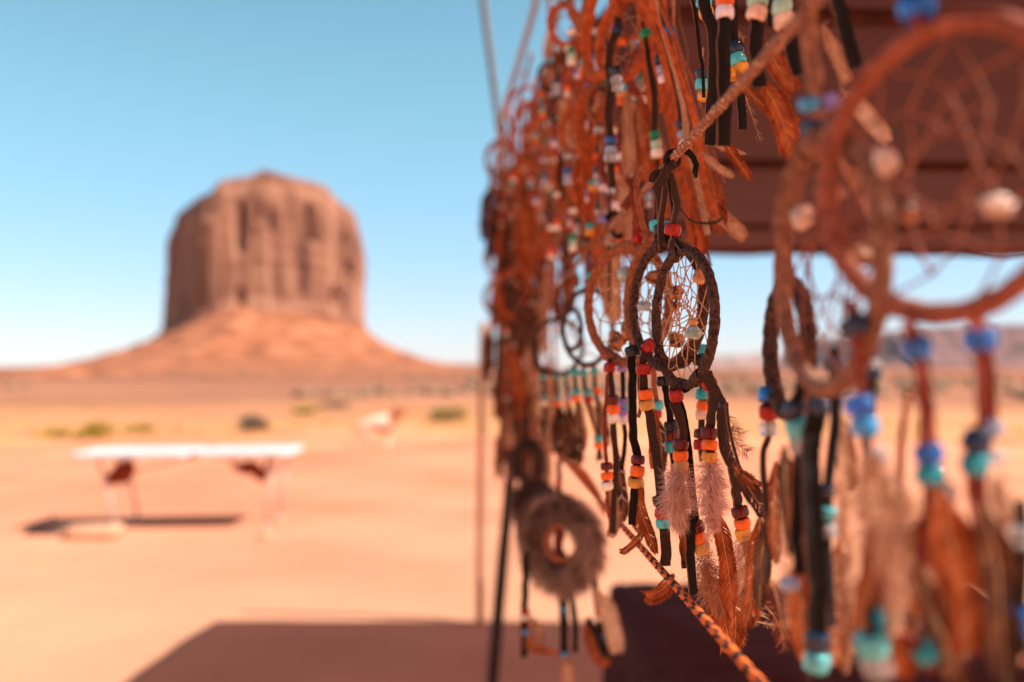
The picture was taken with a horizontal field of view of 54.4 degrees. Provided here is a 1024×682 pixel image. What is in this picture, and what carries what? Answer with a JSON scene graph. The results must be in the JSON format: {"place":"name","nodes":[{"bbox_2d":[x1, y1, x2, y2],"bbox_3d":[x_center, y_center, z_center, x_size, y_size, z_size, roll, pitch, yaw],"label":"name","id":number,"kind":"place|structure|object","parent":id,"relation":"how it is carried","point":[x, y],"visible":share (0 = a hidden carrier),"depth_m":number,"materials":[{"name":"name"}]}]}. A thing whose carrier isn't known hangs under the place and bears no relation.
{"place":"outdoors","nodes":[
{"label":"outdoors","id":0,"kind":"place"},
{"bbox_2d":[503,457,515,484],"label":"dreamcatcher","id":1,"kind":"object","parent":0,"point":[509,472],"visible":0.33,"depth_m":2.60,"materials":[{"name":"leather"}]},
{"bbox_2d":[0,368,1023,681],"bbox_3d":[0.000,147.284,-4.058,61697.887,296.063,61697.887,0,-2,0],"label":"ground","id":2,"kind":"structure","parent":0,"point":[360,566],"depth_m":9.10,"materials":[{"name":"sand"}]},
{"bbox_2d":[23,515,61,535],"bbox_3d":[-4.225,1.660,8.932,0.340,0.207,0.192,0,-2,0],"label":"rock","id":3,"kind":"object","parent":2,"relation":"on","point":[49,526],"visible":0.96,"depth_m":8.88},
{"bbox_2d":[34,427,72,437],"bbox_3d":[-10.028,2.000,21.850,0.803,0.267,0.746,0,-2,0],"label":"bush","id":4,"kind":"object","parent":2,"relation":"on","point":[62,433],"visible":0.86,"depth_m":21.72,"materials":[{"name":"yellow plant"}]},
{"bbox_2d":[62,523,124,540],"bbox_3d":[-3.681,1.679,8.741,0.504,0.152,0.272,0,-2,0],"label":"rock","id":5,"kind":"object","parent":2,"relation":"on","point":[92,531],"visible":0.97,"depth_m":8.64,"materials":[{"name":"stone"}]},
{"bbox_2d":[70,417,119,438],"bbox_3d":[-8.977,1.844,21.297,0.951,0.514,0.905,-1,-2,23],"label":"bush","id":6,"kind":"object","parent":2,"relation":"on","point":[96,428],"visible":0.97,"depth_m":21.20,"materials":[{"name":"green plant"}]},
{"bbox_2d":[122,422,159,431],"bbox_3d":[-8.829,2.029,23.624,0.885,0.281,0.872,0,-2,0],"label":"bush","id":7,"kind":"object","parent":2,"relation":"on","point":[147,427],"visible":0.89,"depth_m":23.50,"materials":[{"name":"yellow plant"}]},
{"bbox_2d":[69,445,302,527],"bbox_3d":[-3.072,1.401,9.537,2.035,0.725,0.769,0,-2,-6],"label":"folding table","id":8,"kind":"object","parent":2,"relation":"on","point":[186,452],"visible":0.88,"depth_m":9.34,"materials":[{"name":"white plastic"}]},
{"bbox_2d":[106,458,135,484],"bbox_3d":[-3.687,1.197,9.387,0.250,0.324,0.141,0,-2,0],"label":"cloth bag","id":9,"kind":"object","parent":8,"relation":"hanging from","point":[122,472],"visible":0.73,"depth_m":9.34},
{"bbox_2d":[231,456,269,481],"bbox_3d":[-2.503,1.202,9.515,0.395,0.304,0.149,0,-2,-13],"label":"cloth bundle","id":10,"kind":"object","parent":8,"relation":"hanging from","point":[254,469],"visible":0.97,"depth_m":9.48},
{"bbox_2d":[0,169,494,376],"bbox_3d":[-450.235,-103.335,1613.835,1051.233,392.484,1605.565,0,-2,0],"label":"butte","id":11,"kind":"object","parent":2,"relation":"on","point":[265,269],"visible":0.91,"depth_m":1508.08,"materials":[{"name":"red stone"}]},
{"bbox_2d":[236,412,271,431],"bbox_3d":[-6.157,1.905,23.681,0.882,0.505,0.788,0,-2,0],"label":"bush","id":12,"kind":"object","parent":2,"relation":"on","point":[256,421],"visible":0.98,"depth_m":23.57,"materials":[{"name":"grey plant"}]},
{"bbox_2d":[288,405,320,413],"bbox_3d":[-6.758,2.225,32.627,1.043,0.357,1.194,1,-2,-29],"label":"bush","id":13,"kind":"object","parent":2,"relation":"on","point":[305,410],"visible":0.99,"depth_m":32.53,"materials":[{"name":"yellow plant"}]},
{"bbox_2d":[314,399,354,408],"bbox_3d":[-6.755,2.372,37.730,1.656,0.388,1.582,0,-2,0],"label":"bush","id":14,"kind":"object","parent":2,"relation":"on","point":[334,404],"visible":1,"depth_m":37.50,"materials":[{"name":"grey plant"}]},
{"bbox_2d":[353,405,409,447],"bbox_3d":[-2.452,1.607,18.759,1.070,0.811,0.321,0,-2,0],"label":"dog","id":15,"kind":"object","parent":2,"relation":"on","point":[384,423],"visible":1,"depth_m":18.64},
{"bbox_2d":[428,403,468,421],"bbox_3d":[-1.765,1.967,27.893,1.207,0.627,1.147,0,-2,0],"label":"bush","id":16,"kind":"object","parent":2,"relation":"on","point":[456,413],"visible":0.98,"depth_m":27.71,"materials":[{"name":"green plant"}]},
{"bbox_2d":[476,322,487,623],"bbox_3d":[-0.178,0.802,5.848,0.054,1.822,0.182,0,-2,-10],"label":"tent pole","id":17,"kind":"object","parent":2,"relation":"on","point":[481,497],"visible":0.86,"depth_m":5.87,"materials":[{"name":"beige wood"}]},
{"bbox_2d":[487,359,523,681],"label":"post","id":18,"kind":"object","parent":2,"relation":"on","point":[498,607],"visible":0.49,"depth_m":3.48,"materials":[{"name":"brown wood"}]},
{"bbox_2d":[515,0,1023,257],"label":"awning","id":19,"kind":"object","parent":18,"relation":"attached to","point":[941,169],"visible":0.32,"depth_m":2.75,"materials":[{"name":"brown wood"}]},
{"bbox_2d":[502,52,533,165],"bbox_3d":[0.001,-0.589,2.717,0.016,0.020,1.203,0,-2,-4],"label":"cord","id":20,"kind":"object","parent":19,"relation":"hanging from","point":[527,70],"visible":0.42,"depth_m":2.26,"materials":[{"name":"fabric"}]},
{"bbox_2d":[480,0,507,187],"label":"metal pole","id":21,"kind":"object","parent":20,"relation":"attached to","point":[489,54],"visible":0.56,"depth_m":3.29,"materials":[{"name":"metal"}]},
{"bbox_2d":[495,0,538,182],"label":"rope","id":22,"kind":"object","parent":21,"relation":"attached to","point":[526,36],"visible":0.81,"depth_m":2.94,"materials":[{"name":"beige fabric"}]},
{"bbox_2d":[491,151,499,223],"bbox_3d":[-0.052,-0.444,3.037,0.042,0.271,0.032,3,-3,31],"label":"bead strand","id":23,"kind":"object","parent":20,"relation":"hanging from","point":[497,154],"visible":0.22,"depth_m":3.04,"materials":[{"name":"brown fabric"}]},
{"bbox_2d":[506,71,537,202],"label":"dreamcatcher","id":24,"kind":"object","parent":20,"relation":"hanging from","point":[524,87],"visible":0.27,"depth_m":2.29,"materials":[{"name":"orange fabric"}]},
{"bbox_2d":[533,0,585,185],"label":"cord","id":25,"kind":"object","parent":24,"relation":"attached to","point":[576,36],"visible":0.12,"depth_m":1.30,"materials":[{"name":"fabric"}]},
{"bbox_2d":[483,246,499,334],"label":"dreamcatcher","id":26,"kind":"object","parent":25,"relation":"hanging from","point":[492,300],"visible":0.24,"depth_m":2.88,"materials":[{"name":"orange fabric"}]},
{"bbox_2d":[485,177,505,273],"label":"dreamcatcher","id":27,"kind":"object","parent":25,"relation":"hanging from","point":[488,247],"visible":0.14,"depth_m":2.84,"materials":[{"name":"leather"}]},
{"bbox_2d":[494,242,515,334],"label":"dreamcatcher","id":28,"kind":"object","parent":25,"relation":"hanging from","point":[503,285],"visible":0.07,"depth_m":2.54,"materials":[{"name":"leather"}]},
{"bbox_2d":[499,145,517,277],"bbox_3d":[-0.001,-0.303,2.424,0.054,0.353,0.042,-3,-4,5],"label":"bead strand","id":29,"kind":"object","parent":25,"relation":"hanging from","point":[507,149],"visible":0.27,"depth_m":2.42,"materials":[{"name":"brown fabric"}]},
{"bbox_2d":[503,229,544,359],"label":"dreamcatcher","id":30,"kind":"object","parent":25,"relation":"hanging from","point":[511,301],"visible":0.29,"depth_m":2.19,"materials":[{"name":"leather"}]},
{"bbox_2d":[510,130,537,302],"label":"dreamcatcher","id":31,"kind":"object","parent":25,"relation":"hanging from","point":[521,275],"visible":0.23,"depth_m":2.12,"materials":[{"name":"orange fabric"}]},
{"bbox_2d":[508,77,556,288],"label":"dreamcatcher","id":32,"kind":"object","parent":25,"relation":"hanging from","point":[523,226],"visible":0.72,"depth_m":1.76,"materials":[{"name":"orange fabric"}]},
{"bbox_2d":[530,98,547,191],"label":"dreamcatcher","id":33,"kind":"object","parent":25,"relation":"hanging from","point":[535,123],"visible":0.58,"depth_m":1.75,"materials":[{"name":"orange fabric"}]},
{"bbox_2d":[524,180,555,292],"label":"dreamcatcher","id":34,"kind":"object","parent":25,"relation":"hanging from","point":[543,262],"visible":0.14,"depth_m":1.85,"materials":[{"name":"leather"}]},
{"bbox_2d":[532,157,552,259],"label":"dreamcatcher","id":35,"kind":"object","parent":25,"relation":"hanging from","point":[545,239],"visible":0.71,"depth_m":1.70,"materials":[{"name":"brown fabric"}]},
{"bbox_2d":[535,172,552,315],"bbox_3d":[0.059,-0.184,1.904,0.037,0.279,0.031,0,-2,-5],"label":"bead strand","id":36,"kind":"object","parent":25,"relation":"hanging from","point":[546,306],"visible":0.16,"depth_m":1.90,"materials":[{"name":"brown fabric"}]},
{"bbox_2d":[537,58,559,170],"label":"dreamcatcher","id":37,"kind":"object","parent":25,"relation":"hanging from","point":[549,63],"visible":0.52,"depth_m":1.50,"materials":[{"name":"leather"}]},
{"bbox_2d":[547,95,571,215],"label":"dreamcatcher","id":38,"kind":"object","parent":25,"relation":"hanging from","point":[554,148],"visible":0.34,"depth_m":1.35,"materials":[{"name":"leather"}]},
{"bbox_2d":[551,221,573,336],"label":"dreamcatcher","id":39,"kind":"object","parent":25,"relation":"hanging from","point":[561,310],"visible":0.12,"depth_m":2.06,"materials":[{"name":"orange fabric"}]},
{"bbox_2d":[546,0,580,149],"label":"dreamcatcher","id":40,"kind":"object","parent":25,"relation":"hanging from","point":[555,38],"visible":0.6,"depth_m":1.15,"materials":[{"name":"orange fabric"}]},
{"bbox_2d":[544,90,605,229],"bbox_3d":[0.033,-0.186,2.106,0.028,0.020,2.403,0,-2,-3],"label":"cord","id":41,"kind":"object","parent":40,"relation":"hanging from","point":[598,101],"visible":0.12,"depth_m":0.95,"materials":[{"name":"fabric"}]},
{"bbox_2d":[495,218,517,340],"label":"dreamcatcher","id":42,"kind":"object","parent":41,"relation":"hanging from","point":[501,317],"visible":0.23,"depth_m":2.37,"materials":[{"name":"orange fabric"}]},
{"bbox_2d":[496,293,516,398],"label":"dreamcatcher","id":43,"kind":"object","parent":41,"relation":"hanging from","point":[503,374],"visible":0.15,"depth_m":2.35,"materials":[{"name":"leather"}]},
{"bbox_2d":[538,124,559,240],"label":"dreamcatcher","id":44,"kind":"object","parent":41,"relation":"hanging from","point":[544,160],"visible":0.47,"depth_m":1.45,"materials":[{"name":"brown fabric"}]},
{"bbox_2d":[546,193,577,315],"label":"dreamcatcher","id":45,"kind":"object","parent":41,"relation":"hanging from","point":[567,288],"visible":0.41,"depth_m":1.40,"materials":[{"name":"leather"}]},
{"bbox_2d":[553,156,580,288],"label":"dreamcatcher","id":46,"kind":"object","parent":41,"relation":"hanging from","point":[565,257],"visible":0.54,"depth_m":1.30,"materials":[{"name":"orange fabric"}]},
{"bbox_2d":[558,100,596,264],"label":"dreamcatcher","id":47,"kind":"object","parent":41,"relation":"hanging from","point":[568,154],"visible":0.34,"depth_m":1.10,"materials":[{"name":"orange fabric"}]},
{"bbox_2d":[569,166,596,312],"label":"dreamcatcher","id":48,"kind":"object","parent":41,"relation":"hanging from","point":[572,237],"visible":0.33,"depth_m":1.15,"materials":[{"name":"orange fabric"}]},
{"bbox_2d":[576,122,617,288],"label":"dreamcatcher","id":49,"kind":"object","parent":41,"relation":"hanging from","point":[598,252],"visible":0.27,"depth_m":1.00,"materials":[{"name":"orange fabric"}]},
{"bbox_2d":[585,65,630,256],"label":"dreamcatcher","id":50,"kind":"object","parent":41,"relation":"hanging from","point":[597,129],"visible":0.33,"depth_m":0.95,"materials":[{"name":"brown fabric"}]},
{"bbox_2d":[573,39,643,243],"bbox_3d":[0.088,-0.195,0.974,0.078,0.206,0.047,-1,-2,35],"label":"dreamcatcher","id":51,"kind":"object","parent":41,"relation":"hanging from","point":[588,144],"visible":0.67,"depth_m":0.97,"materials":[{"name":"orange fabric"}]},
{"bbox_2d":[556,58,581,204],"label":"dreamcatcher","id":52,"kind":"object","parent":25,"relation":"hanging from","point":[561,163],"visible":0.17,"depth_m":1.20,"materials":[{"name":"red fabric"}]},
{"bbox_2d":[566,0,596,137],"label":"dreamcatcher","id":53,"kind":"object","parent":25,"relation":"hanging from","point":[571,56],"visible":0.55,"depth_m":1.05,"materials":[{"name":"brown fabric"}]},
{"bbox_2d":[617,2,644,170],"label":"dreamcatcher","id":54,"kind":"object","parent":25,"relation":"hanging from","point":[624,38],"visible":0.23,"depth_m":0.90,"materials":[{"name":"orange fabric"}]},
{"bbox_2d":[580,0,691,239],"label":"dreamcatcher","id":55,"kind":"object","parent":25,"relation":"hanging from","point":[639,149],"visible":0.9,"depth_m":0.82,"materials":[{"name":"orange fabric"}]},
{"bbox_2d":[635,0,748,266],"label":"suede bundle","id":56,"kind":"object","parent":55,"relation":"hanging from","point":[704,196],"visible":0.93,"depth_m":0.74,"materials":[{"name":"leather"}]},
{"bbox_2d":[514,96,531,176],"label":"dreamcatcher","id":57,"kind":"object","parent":20,"relation":"hanging from","point":[522,99],"visible":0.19,"depth_m":2.42,"materials":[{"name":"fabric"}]},
{"bbox_2d":[506,0,561,187],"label":"cord","id":58,"kind":"object","parent":19,"relation":"hanging from","point":[550,46],"visible":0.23,"depth_m":1.64,"materials":[{"name":"fabric"}]},
{"bbox_2d":[479,126,518,257],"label":"dreamcatcher","id":59,"kind":"object","parent":58,"relation":"hanging from","point":[486,209],"visible":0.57,"depth_m":2.61,"materials":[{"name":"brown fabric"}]},
{"bbox_2d":[484,130,515,216],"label":"dreamcatcher","id":60,"kind":"object","parent":58,"relation":"hanging from","point":[490,151],"visible":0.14,"depth_m":2.88,"materials":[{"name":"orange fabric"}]},
{"bbox_2d":[493,179,507,228],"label":"dreamcatcher","id":61,"kind":"object","parent":58,"relation":"hanging from","point":[497,206],"visible":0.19,"depth_m":2.61,"materials":[{"name":"orange fabric"}]},
{"bbox_2d":[499,148,540,282],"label":"dreamcatcher","id":62,"kind":"object","parent":58,"relation":"hanging from","point":[506,261],"visible":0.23,"depth_m":2.29,"materials":[{"name":"leather"}]},
{"bbox_2d":[520,106,539,197],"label":"dreamcatcher","id":63,"kind":"object","parent":58,"relation":"hanging from","point":[522,119],"visible":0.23,"depth_m":2.06,"materials":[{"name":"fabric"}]},
{"bbox_2d":[520,105,564,261],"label":"dreamcatcher","id":64,"kind":"object","parent":58,"relation":"hanging from","point":[525,151],"visible":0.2,"depth_m":1.92,"materials":[{"name":"leather"}]},
{"bbox_2d":[543,0,560,106],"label":"bead strand","id":65,"kind":"object","parent":19,"relation":"hanging from","point":[547,35],"visible":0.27,"depth_m":2.00,"materials":[{"name":"fabric"}]},
{"bbox_2d":[535,0,824,309],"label":"rope","id":66,"kind":"object","parent":19,"relation":"attached to","point":[780,39],"visible":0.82,"depth_m":0.43,"materials":[{"name":"fabric"}]},
{"bbox_2d":[490,340,502,419],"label":"dreamcatcher","id":67,"kind":"object","parent":66,"relation":"hanging from","point":[499,405],"visible":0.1,"depth_m":2.98,"materials":[{"name":"leather"}]},
{"bbox_2d":[491,350,505,417],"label":"dreamcatcher","id":68,"kind":"object","parent":66,"relation":"hanging from","point":[495,401],"visible":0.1,"depth_m":2.78,"materials":[{"name":"leather"}]},
{"bbox_2d":[482,267,515,398],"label":"dreamcatcher","id":69,"kind":"object","parent":66,"relation":"hanging from","point":[488,350],"visible":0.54,"depth_m":2.55,"materials":[{"name":"leather"}]},
{"bbox_2d":[493,408,513,492],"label":"dreamcatcher","id":70,"kind":"object","parent":66,"relation":"hanging from","point":[496,462],"visible":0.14,"depth_m":3.04,"materials":[{"name":"leather"}]},
{"bbox_2d":[502,341,523,449],"bbox_3d":[0.004,0.102,2.392,0.049,0.324,0.039,5,0,-12],"label":"bead strand","id":71,"kind":"object","parent":66,"relation":"hanging from","point":[509,439],"visible":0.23,"depth_m":2.39,"materials":[{"name":"brown fabric"}]},
{"bbox_2d":[494,251,539,419],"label":"dreamcatcher","id":72,"kind":"object","parent":66,"relation":"hanging from","point":[518,379],"visible":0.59,"depth_m":2.04,"materials":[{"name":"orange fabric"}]},
{"bbox_2d":[499,375,539,459],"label":"dreamcatcher","id":73,"kind":"object","parent":66,"relation":"hanging from","point":[519,436],"visible":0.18,"depth_m":2.53,"materials":[{"name":"leather"}]},
{"bbox_2d":[496,376,519,476],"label":"dreamcatcher","id":74,"kind":"object","parent":73,"relation":"hanging from","point":[501,436],"visible":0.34,"depth_m":2.51,"materials":[{"name":"leather"}]},
{"bbox_2d":[508,347,539,449],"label":"dreamcatcher","id":75,"kind":"object","parent":66,"relation":"hanging from","point":[531,401],"visible":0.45,"depth_m":2.28,"materials":[{"name":"leather"}]},
{"bbox_2d":[512,262,548,371],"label":"dreamcatcher","id":76,"kind":"object","parent":66,"relation":"hanging from","point":[521,328],"visible":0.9,"depth_m":1.85,"materials":[{"name":"leather"}]},
{"bbox_2d":[538,262,557,415],"bbox_3d":[0.069,-0.013,1.932,0.042,0.326,0.036,0,-2,-5],"label":"bead strand","id":77,"kind":"object","parent":66,"relation":"hanging from","point":[550,389],"visible":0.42,"depth_m":1.92,"materials":[{"name":"brown fabric"}]},
{"bbox_2d":[530,287,606,516],"bbox_3d":[0.077,0.070,1.286,0.068,0.290,0.179,0,-2,-13],"label":"dreamcatcher","id":78,"kind":"object","parent":66,"relation":"hanging from","point":[561,425],"visible":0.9,"depth_m":1.35,"materials":[{"name":"leather"}]},
{"bbox_2d":[560,210,614,460],"bbox_3d":[0.081,-0.006,0.996,0.041,0.253,0.090,1,-2,-23],"label":"dreamcatcher","id":79,"kind":"object","parent":66,"relation":"hanging from","point":[594,412],"visible":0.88,"depth_m":1.00,"materials":[{"name":"leather"}]},
{"bbox_2d":[577,188,644,256],"bbox_3d":[0.090,-0.107,0.792,0.069,0.068,0.148,0,-2,0],"label":"suede bundle","id":80,"kind":"object","parent":66,"relation":"hanging from","point":[601,234],"visible":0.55,"depth_m":0.85,"materials":[{"name":"brown leather"}]},
{"bbox_2d":[598,142,638,321],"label":"dreamcatcher","id":81,"kind":"object","parent":66,"relation":"hanging from","point":[611,265],"visible":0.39,"depth_m":0.92,"materials":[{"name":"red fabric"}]},
{"bbox_2d":[584,191,673,538],"bbox_3d":[0.080,0.018,0.699,0.033,0.247,0.084,1,-2,-19],"label":"dreamcatcher","id":82,"kind":"object","parent":66,"relation":"hanging from","point":[613,489],"visible":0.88,"depth_m":0.70,"materials":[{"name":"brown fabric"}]},
{"bbox_2d":[617,99,651,265],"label":"dreamcatcher","id":83,"kind":"object","parent":66,"relation":"hanging from","point":[648,198],"visible":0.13,"depth_m":0.90,"materials":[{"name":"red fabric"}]},
{"bbox_2d":[625,43,657,218],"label":"dreamcatcher","id":84,"kind":"object","parent":66,"relation":"hanging from","point":[633,86],"visible":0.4,"depth_m":0.85,"materials":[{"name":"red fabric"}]},
{"bbox_2d":[616,164,698,471],"bbox_3d":[0.096,-0.011,0.671,0.029,0.216,0.115,0,-2,-13],"label":"dreamcatcher","id":85,"kind":"object","parent":66,"relation":"hanging from","point":[646,244],"visible":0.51,"depth_m":0.68,"materials":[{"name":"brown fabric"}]},
{"bbox_2d":[619,189,708,605],"bbox_3d":[0.096,0.031,0.623,0.057,0.260,0.073,0,-2,12],"label":"dreamcatcher","id":86,"kind":"object","parent":66,"relation":"hanging from","point":[640,348],"visible":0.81,"depth_m":0.60,"materials":[{"name":"leather"}]},
{"bbox_2d":[648,147,751,655],"bbox_3d":[0.106,0.037,0.567,0.060,0.293,0.076,0,-2,11],"label":"dreamcatcher","id":87,"kind":"object","parent":66,"relation":"hanging from","point":[722,602],"visible":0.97,"depth_m":0.56,"materials":[{"name":"leather"}]},
{"bbox_2d":[719,401,790,653],"bbox_3d":[0.123,0.090,0.475,0.033,0.120,0.112,0,-2,0],"label":"feather cluster","id":88,"kind":"object","parent":87,"relation":"hanging from","point":[749,484],"visible":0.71,"depth_m":0.50,"materials":[{"name":"leather"}]},
{"bbox_2d":[690,0,803,179],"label":"dreamcatcher","id":89,"kind":"object","parent":66,"relation":"hanging from","point":[728,64],"visible":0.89,"depth_m":0.47,"materials":[{"name":"black leather"}]},
{"bbox_2d":[764,0,894,680],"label":"dreamcatcher","id":90,"kind":"object","parent":66,"relation":"hanging from","point":[808,516],"visible":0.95,"depth_m":0.34,"materials":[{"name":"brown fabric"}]},
{"bbox_2d":[751,266,817,608],"bbox_3d":[0.110,0.039,0.407,0.012,0.157,0.076,0,-2,0],"label":"dreamcatcher","id":91,"kind":"object","parent":90,"relation":"hanging from","point":[772,399],"visible":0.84,"depth_m":0.42,"materials":[{"name":"leather"}]},
{"bbox_2d":[815,0,1023,681],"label":"dreamcatcher","id":92,"kind":"object","parent":66,"relation":"hanging from","point":[936,539],"visible":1,"depth_m":0.27,"materials":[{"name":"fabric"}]},
{"bbox_2d":[0,368,1023,398],"bbox_3d":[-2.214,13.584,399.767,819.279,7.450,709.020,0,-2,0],"label":"scrub","id":93,"kind":"object","parent":2,"relation":"on","point":[730,386],"visible":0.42,"depth_m":76.95,"materials":[{"name":"green plant"}]},
{"bbox_2d":[686,354,783,368],"bbox_3d":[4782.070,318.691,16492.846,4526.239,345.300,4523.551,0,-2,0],"label":"mesa","id":94,"kind":"structure","parent":2,"relation":"on","point":[749,361],"depth_m":14996.59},
{"bbox_2d":[602,582,1023,681],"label":"display table","id":95,"kind":"object","parent":2,"relation":"on","point":[671,639],"visible":0.44,"depth_m":2.70,"materials":[{"name":"fabric"}]},
{"bbox_2d":[779,324,1023,368],"bbox_3d":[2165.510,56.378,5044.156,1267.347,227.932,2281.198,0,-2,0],"label":"mesa","id":96,"kind":"structure","parent":2,"relation":"on","point":[950,351],"depth_m":4226.61,"materials":[{"name":"stone"}]},
{"bbox_2d":[0,399,1023,443],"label":"dry grass","id":97,"kind":"structure","parent":0,"point":[468,427],"depth_m":25.45,"materials":[{"name":"plant"}]},
{"bbox_2d":[0,0,1023,368],"label":"sky","id":98,"kind":"structure","parent":0,"point":[116,116],"materials":[{"name":"blue"}]},
{"bbox_2d":[530,420,767,681],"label":"cord","id":99,"kind":"object","parent":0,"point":[748,668],"visible":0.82,"depth_m":0.48,"materials":[{"name":"fabric"}]},
{"bbox_2d":[508,418,549,512],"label":"dreamcatcher","id":100,"kind":"object","parent":99,"relation":"hanging from","point":[518,450],"visible":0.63,"depth_m":1.85,"materials":[{"name":"leather"}]},
{"bbox_2d":[508,461,555,539],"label":"dreamcatcher","id":101,"kind":"object","parent":99,"relation":"hanging from","point":[523,491],"visible":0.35,"depth_m":1.63,"materials":[{"name":"fur"}]},
{"bbox_2d":[519,390,552,503],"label":"dreamcatcher","id":102,"kind":"object","parent":99,"relation":"hanging from","point":[524,461],"visible":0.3,"depth_m":2.31,"materials":[{"name":"leather"}]},
{"bbox_2d":[512,461,624,681],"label":"dreamcatcher","id":103,"kind":"object","parent":99,"relation":"hanging from","point":[557,512],"visible":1,"depth_m":1.30,"materials":[{"name":"fur"}]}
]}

